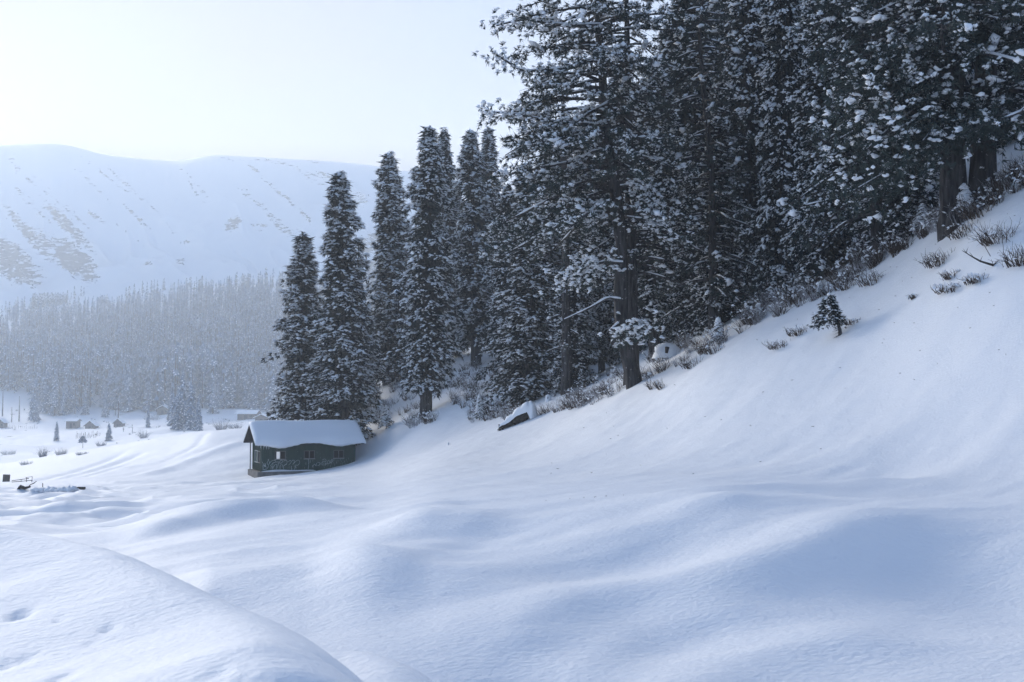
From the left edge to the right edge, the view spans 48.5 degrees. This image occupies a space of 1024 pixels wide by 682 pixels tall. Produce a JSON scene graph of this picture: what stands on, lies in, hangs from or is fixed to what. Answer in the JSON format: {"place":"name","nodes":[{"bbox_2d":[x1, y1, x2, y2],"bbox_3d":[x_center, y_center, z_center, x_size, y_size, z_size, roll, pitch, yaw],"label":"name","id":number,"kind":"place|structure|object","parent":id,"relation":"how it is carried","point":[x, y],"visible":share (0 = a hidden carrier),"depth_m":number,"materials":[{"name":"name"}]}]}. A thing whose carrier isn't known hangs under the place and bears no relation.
{"place":"outdoors","nodes":[
{"label":"outdoors","id":0,"kind":"place"},
{"bbox_2d":[0,0,723,170],"label":"sky","id":1,"kind":"structure","parent":0,"point":[346,81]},
{"bbox_2d":[0,106,1023,681],"bbox_3d":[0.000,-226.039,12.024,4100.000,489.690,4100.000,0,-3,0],"label":"ground","id":2,"kind":"structure","parent":0,"point":[756,526],"depth_m":22.69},
{"bbox_2d":[27,378,40,420],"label":"valley fir","id":3,"kind":"object","parent":2,"relation":"on","point":[34,400],"visible":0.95,"depth_m":664.86,"materials":[{"name":"white"}]},
{"bbox_2d":[39,369,51,412],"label":"valley fir","id":4,"kind":"object","parent":2,"relation":"on","point":[44,397],"visible":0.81,"depth_m":695.26,"materials":[{"name":"white"}]},
{"bbox_2d":[39,360,52,410],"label":"valley fir","id":5,"kind":"object","parent":2,"relation":"on","point":[47,366],"visible":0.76,"depth_m":701.00,"materials":[{"name":"white"}]},
{"bbox_2d":[47,368,60,414],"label":"valley fir","id":6,"kind":"object","parent":2,"relation":"on","point":[54,407],"visible":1,"depth_m":683.94,"materials":[{"name":"white"}]},
{"bbox_2d":[29,485,78,491],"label":"snow lumps","id":7,"kind":"object","parent":2,"relation":"on","point":[69,488],"visible":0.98,"depth_m":65.18,"materials":[{"name":"white"}]},
{"bbox_2d":[58,384,66,415],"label":"valley fir","id":8,"kind":"object","parent":2,"relation":"on","point":[62,405],"visible":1,"depth_m":683.25,"materials":[{"name":"white"}]},
{"bbox_2d":[64,418,81,428],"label":"hut","id":9,"kind":"object","parent":2,"relation":"on","point":[72,423],"visible":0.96,"depth_m":611.19,"materials":[{"name":"brown wood"}]},
{"bbox_2d":[83,420,100,428],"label":"hut","id":10,"kind":"object","parent":2,"relation":"on","point":[91,424],"visible":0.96,"depth_m":609.22,"materials":[{"name":"brown wood"}]},
{"bbox_2d":[101,391,109,416],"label":"valley fir","id":11,"kind":"object","parent":2,"relation":"on","point":[105,413],"visible":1,"depth_m":672.98,"materials":[{"name":"white"}]},
{"bbox_2d":[105,424,112,440],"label":"valley fir","id":12,"kind":"object","parent":2,"relation":"on","point":[108,435],"visible":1,"depth_m":433.69,"materials":[{"name":"green"}]},
{"bbox_2d":[112,418,125,426],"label":"hut","id":13,"kind":"object","parent":2,"relation":"on","point":[119,422],"visible":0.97,"depth_m":611.83,"materials":[{"name":"brown wood"}]},
{"bbox_2d":[121,364,134,411],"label":"valley fir","id":14,"kind":"object","parent":2,"relation":"on","point":[128,383],"visible":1,"depth_m":691.30,"materials":[{"name":"white"}]},
{"bbox_2d":[138,360,145,402],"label":"valley fir","id":15,"kind":"object","parent":2,"relation":"on","point":[140,366],"visible":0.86,"depth_m":704.10,"materials":[{"name":"green"}]},
{"bbox_2d":[155,405,169,414],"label":"house","id":16,"kind":"structure","parent":2,"relation":"on","point":[162,410],"depth_m":670.94,"materials":[{"name":"brown wood"}]},
{"bbox_2d":[159,348,168,402],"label":"valley fir","id":17,"kind":"object","parent":2,"relation":"on","point":[162,372],"visible":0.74,"depth_m":694.85,"materials":[{"name":"green"}]},
{"bbox_2d":[166,384,174,425],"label":"valley fir","id":18,"kind":"object","parent":2,"relation":"on","point":[171,402],"visible":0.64,"depth_m":557.96,"materials":[{"name":"green"}]},
{"bbox_2d":[170,394,183,429],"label":"valley fir","id":19,"kind":"object","parent":2,"relation":"on","point":[176,420],"visible":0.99,"depth_m":464.89,"materials":[{"name":"green"}]},
{"bbox_2d":[178,374,187,426],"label":"valley fir","id":20,"kind":"object","parent":2,"relation":"on","point":[182,396],"visible":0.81,"depth_m":469.93,"materials":[{"name":"white"}]},
{"bbox_2d":[1,159,375,287],"bbox_3d":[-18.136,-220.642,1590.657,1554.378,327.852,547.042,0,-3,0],"label":"mountain scrub","id":21,"kind":"object","parent":2,"relation":"on","point":[96,266],"visible":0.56,"depth_m":1554.08,"materials":[{"name":"grey"}]},
{"bbox_2d":[182,382,195,429],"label":"valley fir","id":22,"kind":"object","parent":2,"relation":"on","point":[190,419],"visible":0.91,"depth_m":460.53,"materials":[{"name":"white"}]},
{"bbox_2d":[184,348,197,407],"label":"valley fir","id":23,"kind":"object","parent":2,"relation":"on","point":[190,360],"visible":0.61,"depth_m":699.51,"materials":[{"name":"green"}]},
{"bbox_2d":[193,399,202,430],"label":"valley fir","id":24,"kind":"object","parent":2,"relation":"on","point":[198,423],"visible":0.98,"depth_m":452.85,"materials":[{"name":"white"}]},
{"bbox_2d":[196,344,206,393],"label":"valley fir","id":25,"kind":"object","parent":2,"relation":"on","point":[203,350],"visible":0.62,"depth_m":706.14,"materials":[{"name":"white"}]},
{"bbox_2d":[199,356,207,401],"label":"valley fir","id":26,"kind":"object","parent":2,"relation":"on","point":[205,366],"visible":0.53,"depth_m":705.03,"materials":[{"name":"white"}]},
{"bbox_2d":[197,347,210,402],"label":"valley fir","id":27,"kind":"object","parent":2,"relation":"on","point":[207,354],"visible":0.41,"depth_m":708.01,"materials":[{"name":"white"}]},
{"bbox_2d":[203,349,219,405],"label":"valley fir","id":28,"kind":"object","parent":2,"relation":"on","point":[207,391],"visible":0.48,"depth_m":695.27,"materials":[{"name":"white"}]},
{"bbox_2d":[0,267,423,413],"bbox_3d":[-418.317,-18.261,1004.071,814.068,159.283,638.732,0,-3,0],"label":"forest","id":29,"kind":"object","parent":2,"relation":"on","point":[25,356],"visible":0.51,"depth_m":911.32,"materials":[{"name":"white"}]},
{"bbox_2d":[206,375,218,413],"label":"valley fir","id":30,"kind":"object","parent":2,"relation":"on","point":[213,398],"visible":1,"depth_m":662.61,"materials":[{"name":"white"}]},
{"bbox_2d":[210,417,236,429],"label":"bare bush","id":31,"kind":"object","parent":2,"relation":"on","point":[219,426],"visible":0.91,"depth_m":133.03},
{"bbox_2d":[225,358,239,407],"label":"valley fir","id":32,"kind":"object","parent":2,"relation":"on","point":[231,395],"visible":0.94,"depth_m":692.54,"materials":[{"name":"white"}]},
{"bbox_2d":[234,410,261,419],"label":"house","id":33,"kind":"structure","parent":2,"relation":"on","point":[245,414],"depth_m":625.37,"materials":[{"name":"brown wood"}]},
{"bbox_2d":[247,373,261,409],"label":"valley fir","id":34,"kind":"object","parent":2,"relation":"on","point":[254,403],"visible":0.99,"depth_m":675.28,"materials":[{"name":"white"}]},
{"bbox_2d":[261,361,279,410],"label":"valley fir","id":35,"kind":"object","parent":2,"relation":"on","point":[270,389],"visible":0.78,"depth_m":668.79,"materials":[{"name":"white"}]},
{"bbox_2d":[260,231,334,419],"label":"fir tree","id":36,"kind":"object","parent":2,"relation":"on","point":[302,308],"visible":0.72,"depth_m":105.42,"materials":[{"name":"green plant"}]},
{"bbox_2d":[243,420,365,477],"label":"cabin","id":37,"kind":"object","parent":2,"relation":"on","point":[302,446],"visible":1,"depth_m":93.15,"materials":[{"name":"green"}]},
{"bbox_2d":[304,451,314,458],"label":"window","id":38,"kind":"structure","parent":37,"relation":"in","point":[307,454],"depth_m":93.17,"materials":[{"name":"grey glass"}]},
{"bbox_2d":[333,450,343,458],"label":"window","id":39,"kind":"structure","parent":37,"relation":"in","point":[337,454],"depth_m":94.10,"materials":[{"name":"grey glass"}]},
{"bbox_2d":[298,170,382,446],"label":"fir tree","id":40,"kind":"object","parent":2,"relation":"on","point":[345,319],"visible":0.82,"depth_m":101.46,"materials":[{"name":"green plant"}]},
{"bbox_2d":[337,266,388,403],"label":"fir tree","id":41,"kind":"object","parent":2,"relation":"on","point":[371,357],"visible":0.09,"depth_m":112.87,"materials":[{"name":"green plant"}]},
{"bbox_2d":[377,405,393,428],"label":"fir sapling","id":42,"kind":"object","parent":2,"relation":"on","point":[386,418],"visible":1,"depth_m":101.30,"materials":[{"name":"green plant"}]},
{"bbox_2d":[362,151,418,386],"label":"fir tree","id":43,"kind":"object","parent":2,"relation":"on","point":[390,220],"visible":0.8,"depth_m":118.64,"materials":[{"name":"green plant"}]},
{"bbox_2d":[376,230,421,374],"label":"fir tree","id":44,"kind":"object","parent":2,"relation":"on","point":[404,240],"visible":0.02,"depth_m":121.75,"materials":[{"name":"green plant"}]},
{"bbox_2d":[383,125,467,420],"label":"fir tree","id":45,"kind":"object","parent":2,"relation":"on","point":[427,237],"visible":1,"depth_m":94.13,"materials":[{"name":"green plant"}]},
{"bbox_2d":[422,127,469,358],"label":"fir tree","id":46,"kind":"object","parent":2,"relation":"on","point":[444,139],"visible":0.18,"depth_m":124.46,"materials":[{"name":"green plant"}]},
{"bbox_2d":[449,188,470,348],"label":"fir tree","id":47,"kind":"object","parent":2,"relation":"on","point":[457,197],"visible":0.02,"depth_m":127.51,"materials":[{"name":"green plant"}]},
{"bbox_2d":[444,128,500,366],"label":"fir tree","id":48,"kind":"object","parent":2,"relation":"on","point":[469,246],"visible":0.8,"depth_m":112.83,"materials":[{"name":"green plant"}]},
{"bbox_2d":[472,394,485,419],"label":"fir sapling","id":49,"kind":"object","parent":2,"relation":"on","point":[478,408],"visible":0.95,"depth_m":81.66,"materials":[{"name":"green plant"}]},
{"bbox_2d":[478,126,503,350],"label":"fir tree","id":50,"kind":"object","parent":2,"relation":"on","point":[489,150],"visible":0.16,"depth_m":124.72,"materials":[{"name":"green plant"}]},
{"bbox_2d":[472,182,523,392],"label":"fir tree","id":51,"kind":"object","parent":2,"relation":"on","point":[503,204],"visible":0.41,"depth_m":91.89,"materials":[{"name":"green plant"}]},
{"bbox_2d":[498,401,537,430],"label":"fallen log","id":52,"kind":"object","parent":2,"relation":"on","point":[525,411],"visible":0.98,"depth_m":68.15,"materials":[{"name":"white wood"}]},
{"bbox_2d":[482,160,561,406],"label":"fir tree","id":53,"kind":"object","parent":2,"relation":"on","point":[525,363],"visible":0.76,"depth_m":79.50,"materials":[{"name":"green plant"}]},
{"bbox_2d":[534,147,581,384],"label":"fir tree","id":54,"kind":"object","parent":2,"relation":"on","point":[556,257],"visible":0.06,"depth_m":83.52,"materials":[{"name":"green plant"}]},
{"bbox_2d":[533,41,592,394],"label":"pine tree","id":55,"kind":"object","parent":2,"relation":"on","point":[566,362],"visible":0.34,"depth_m":74.83,"materials":[{"name":"green plant"}]},
{"bbox_2d":[547,227,603,395],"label":"fir tree","id":56,"kind":"object","parent":2,"relation":"on","point":[576,305],"visible":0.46,"depth_m":75.74,"materials":[{"name":"green plant"}]},
{"bbox_2d":[556,394,595,407],"bbox_3d":[3.580,3.259,62.380,2.168,0.841,2.203,1,-3,-26],"label":"bare shrub","id":57,"kind":"object","parent":2,"relation":"on","point":[573,402],"visible":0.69,"depth_m":62.26,"materials":[{"name":"brown plant"}]},
{"bbox_2d":[573,369,589,387],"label":"fir sapling","id":58,"kind":"object","parent":2,"relation":"on","point":[581,377],"visible":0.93,"depth_m":73.85,"materials":[{"name":"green plant"}]},
{"bbox_2d":[558,110,613,365],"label":"fir tree","id":59,"kind":"object","parent":2,"relation":"on","point":[588,176],"visible":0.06,"depth_m":88.05,"materials":[{"name":"green plant"}]},
{"bbox_2d":[472,0,729,389],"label":"pine tree","id":60,"kind":"object","parent":2,"relation":"on","point":[561,134],"visible":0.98,"depth_m":55.90,"materials":[{"name":"green plant"}]},
{"bbox_2d":[584,170,617,373],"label":"fir tree","id":61,"kind":"object","parent":2,"relation":"on","point":[604,291],"visible":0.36,"depth_m":78.15,"materials":[{"name":"green plant"}]},
{"bbox_2d":[594,377,624,394],"bbox_3d":[5.199,2.364,58.552,2.341,1.039,2.416,0,-3,0],"label":"bare shrub","id":62,"kind":"object","parent":2,"relation":"on","point":[610,389],"visible":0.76,"depth_m":58.17,"materials":[{"name":"brown plant"}]},
{"bbox_2d":[596,67,637,268],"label":"fir tree","id":63,"kind":"object","parent":2,"relation":"on","point":[617,118],"visible":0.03,"depth_m":96.78,"materials":[{"name":"green plant"}]},
{"bbox_2d":[600,141,648,365],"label":"fir tree","id":64,"kind":"object","parent":2,"relation":"on","point":[611,285],"visible":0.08,"depth_m":77.68,"materials":[{"name":"green plant"}]},
{"bbox_2d":[554,0,709,384],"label":"pine tree","id":65,"kind":"object","parent":2,"relation":"on","point":[632,254],"visible":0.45,"depth_m":59.31,"materials":[{"name":"green plant"}]},
{"bbox_2d":[611,59,692,358],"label":"fir tree","id":66,"kind":"object","parent":2,"relation":"on","point":[649,305],"visible":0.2,"depth_m":67.79,"materials":[{"name":"green plant"}]},
{"bbox_2d":[652,343,680,358],"bbox_3d":[8.296,0.510,60.781,1.633,0.837,1.556,0,-3,0],"label":"rock","id":67,"kind":"object","parent":2,"relation":"on","point":[669,349],"visible":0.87,"depth_m":60.22,"materials":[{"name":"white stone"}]},
{"bbox_2d":[657,133,708,340],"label":"fir tree","id":68,"kind":"object","parent":2,"relation":"on","point":[687,320],"visible":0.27,"depth_m":66.04,"materials":[{"name":"green plant"}]},
{"bbox_2d":[638,0,730,342],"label":"fir tree","id":69,"kind":"object","parent":2,"relation":"on","point":[670,41],"visible":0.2,"depth_m":72.50,"materials":[{"name":"green plant"}]},
{"bbox_2d":[678,354,700,368],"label":"bare shrub","id":70,"kind":"object","parent":2,"relation":"on","point":[685,364],"visible":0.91,"depth_m":50.73,"materials":[{"name":"brown plant"}]},
{"bbox_2d":[356,152,1023,427],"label":"brush","id":71,"kind":"object","parent":2,"relation":"on","point":[859,259],"visible":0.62,"depth_m":52.61,"materials":[{"name":"brown"}]},
{"bbox_2d":[668,0,726,178],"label":"fir tree","id":72,"kind":"object","parent":2,"relation":"on","point":[711,24],"visible":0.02,"depth_m":88.59,"materials":[{"name":"green plant"}]},
{"bbox_2d":[698,342,724,354],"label":"bare shrub","id":73,"kind":"object","parent":2,"relation":"on","point":[708,349],"visible":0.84,"depth_m":50.19,"materials":[{"name":"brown plant"}]},
{"bbox_2d":[637,0,786,334],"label":"pine tree","id":74,"kind":"object","parent":2,"relation":"on","point":[716,292],"visible":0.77,"depth_m":60.25,"materials":[{"name":"green plant"}]},
{"bbox_2d":[685,110,748,336],"bbox_3d":[11.219,-6.352,61.374,3.920,12.462,3.838,-1,-4,30],"label":"fir tree","id":75,"kind":"object","parent":2,"relation":"on","point":[722,306],"visible":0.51,"depth_m":61.18,"materials":[{"name":"green plant"}]},
{"bbox_2d":[710,317,724,343],"bbox_3d":[9.715,-0.461,53.319,0.854,1.389,0.924,-1,-3,20],"label":"fir sapling","id":76,"kind":"object","parent":2,"relation":"on","point":[717,326],"visible":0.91,"depth_m":53.20,"materials":[{"name":"white plant"}]},
{"bbox_2d":[702,0,760,281],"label":"fir tree","id":77,"kind":"object","parent":2,"relation":"on","point":[717,84],"visible":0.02,"depth_m":75.96,"materials":[{"name":"green plant"}]},
{"bbox_2d":[698,0,778,304],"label":"fir tree","id":78,"kind":"object","parent":2,"relation":"on","point":[745,32],"visible":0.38,"depth_m":65.70,"materials":[{"name":"green plant"}]},
{"bbox_2d":[739,0,781,275],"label":"fir tree","id":79,"kind":"object","parent":2,"relation":"on","point":[763,35],"visible":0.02,"depth_m":68.44,"materials":[{"name":"green plant"}]},
{"bbox_2d":[734,0,812,295],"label":"fir tree","id":80,"kind":"object","parent":2,"relation":"on","point":[785,74],"visible":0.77,"depth_m":58.35,"materials":[{"name":"green plant"}]},
{"bbox_2d":[761,339,790,349],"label":"bare shrub","id":81,"kind":"object","parent":2,"relation":"on","point":[774,346],"visible":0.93,"depth_m":42.32,"materials":[{"name":"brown plant"}]},
{"bbox_2d":[783,324,806,336],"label":"bare shrub","id":82,"kind":"object","parent":2,"relation":"on","point":[800,330],"visible":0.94,"depth_m":42.35,"materials":[{"name":"brown plant"}]},
{"bbox_2d":[747,0,844,277],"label":"fir tree","id":83,"kind":"object","parent":2,"relation":"on","point":[758,182],"visible":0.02,"depth_m":64.47,"materials":[{"name":"green plant"}]},
{"bbox_2d":[814,281,825,295],"bbox_3d":[12.812,-2.142,47.191,0.559,0.716,0.575,-2,-4,35],"label":"fir sapling","id":84,"kind":"object","parent":2,"relation":"on","point":[819,286],"visible":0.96,"depth_m":47.13,"materials":[{"name":"white plant"}]},
{"bbox_2d":[780,0,861,288],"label":"fir tree","id":85,"kind":"object","parent":2,"relation":"on","point":[815,90],"visible":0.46,"depth_m":53.20,"materials":[{"name":"green plant"}]},
{"bbox_2d":[806,293,846,336],"bbox_3d":[10.949,-0.892,39.675,1.468,1.630,1.380,-1,-3,18],"label":"fir sapling","id":86,"kind":"object","parent":2,"relation":"on","point":[833,307],"visible":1,"depth_m":39.60,"materials":[{"name":"green plant"}]},
{"bbox_2d":[826,273,860,291],"bbox_3d":[13.056,-2.367,44.901,1.286,0.796,2.077,2,-4,-36],"label":"bare shrub","id":87,"kind":"object","parent":2,"relation":"on","point":[842,281],"visible":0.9,"depth_m":44.84,"materials":[{"name":"brown plant"}]},
{"bbox_2d":[812,0,895,264],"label":"fir tree","id":88,"kind":"object","parent":2,"relation":"on","point":[849,235],"visible":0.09,"depth_m":52.09,"materials":[{"name":"green plant"}]},
{"bbox_2d":[777,0,939,259],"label":"pine tree","id":89,"kind":"object","parent":2,"relation":"on","point":[874,208],"visible":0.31,"depth_m":47.15,"materials":[{"name":"green plant"}]},
{"bbox_2d":[850,269,885,286],"bbox_3d":[13.477,-2.375,42.728,1.543,0.949,1.979,0,-3,0],"label":"bare shrub","id":90,"kind":"object","parent":2,"relation":"on","point":[867,282],"visible":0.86,"depth_m":42.36,"materials":[{"name":"brown plant"}]},
{"bbox_2d":[848,31,939,250],"bbox_3d":[16.659,-8.221,46.489,5.526,9.293,4.113,3,-3,-17],"label":"fir tree","id":91,"kind":"object","parent":2,"relation":"on","point":[913,202],"visible":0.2,"depth_m":45.97,"materials":[{"name":"green plant"}]},
{"bbox_2d":[786,0,1023,241],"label":"pine tree","id":92,"kind":"object","parent":2,"relation":"on","point":[946,109],"visible":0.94,"depth_m":38.26,"materials":[{"name":"green plant"}]},
{"bbox_2d":[910,203,930,229],"bbox_3d":[15.928,-4.776,44.065,1.004,1.176,0.976,-1,-3,24],"label":"fir sapling","id":93,"kind":"object","parent":2,"relation":"on","point":[922,209],"visible":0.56,"depth_m":44.02,"materials":[{"name":"white plant"}]},
{"bbox_2d":[844,0,1023,212],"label":"pine tree","id":94,"kind":"object","parent":2,"relation":"on","point":[984,161],"visible":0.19,"depth_m":39.94,"materials":[{"name":"green plant"}]},
{"bbox_2d":[913,248,954,268],"bbox_3d":[14.033,-2.797,37.793,1.317,0.732,1.162,-2,-4,35],"label":"bare shrub","id":95,"kind":"object","parent":2,"relation":"on","point":[937,261],"visible":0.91,"depth_m":37.73,"materials":[{"name":"brown plant"}]},
{"bbox_2d":[930,281,960,294],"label":"bare shrub","id":96,"kind":"object","parent":2,"relation":"on","point":[937,288],"visible":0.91,"depth_m":35.19,"materials":[{"name":"white plant"}]},
{"bbox_2d":[937,269,959,280],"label":"bare shrub","id":97,"kind":"object","parent":2,"relation":"on","point":[948,276],"visible":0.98,"depth_m":35.83,"materials":[{"name":"brown plant"}]},
{"bbox_2d":[938,219,977,239],"bbox_3d":[15.032,-3.783,38.069,1.538,0.732,1.401,-1,-3,21],"label":"bare shrub","id":98,"kind":"object","parent":2,"relation":"on","point":[956,228],"visible":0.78,"depth_m":38.09,"materials":[{"name":"brown plant"}]},
{"bbox_2d":[951,183,974,216],"bbox_3d":[15.740,-4.816,39.698,1.112,1.409,1.081,-1,-3,13],"label":"fir sapling","id":99,"kind":"object","parent":2,"relation":"on","point":[963,188],"visible":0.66,"depth_m":39.47,"materials":[{"name":"white plant"}]},
{"bbox_2d":[957,272,988,285],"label":"bare shrub","id":100,"kind":"object","parent":2,"relation":"on","point":[971,278],"visible":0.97,"depth_m":34.09,"materials":[{"name":"white plant"}]},
{"bbox_2d":[948,191,1005,220],"bbox_3d":[15.671,-4.521,38.240,1.772,0.877,2.166,1,-3,-17],"label":"bare shrub","id":101,"kind":"object","parent":2,"relation":"on","point":[973,211],"visible":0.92,"depth_m":38.08,"materials":[{"name":"brown plant"}]},
{"bbox_2d":[958,0,1023,140],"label":"pine tree","id":102,"kind":"object","parent":2,"relation":"on","point":[994,38],"visible":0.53,"depth_m":37.64,"materials":[{"name":"green plant"}]},
{"bbox_2d":[963,216,1020,245],"bbox_3d":[14.752,-3.356,35.065,1.878,0.973,1.397,0,-3,0],"label":"bare shrub","id":103,"kind":"object","parent":2,"relation":"on","point":[988,240],"visible":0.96,"depth_m":34.94,"materials":[{"name":"brown plant"}]},
{"bbox_2d":[988,242,1023,267],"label":"bare shrub","id":104,"kind":"object","parent":2,"relation":"on","point":[1007,263],"visible":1,"depth_m":32.95,"materials":[{"name":"brown plant"}]},
{"bbox_2d":[996,32,1023,145],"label":"fir tree","id":105,"kind":"object","parent":2,"relation":"on","point":[999,73],"visible":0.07,"depth_m":47.30,"materials":[{"name":"green plant"}]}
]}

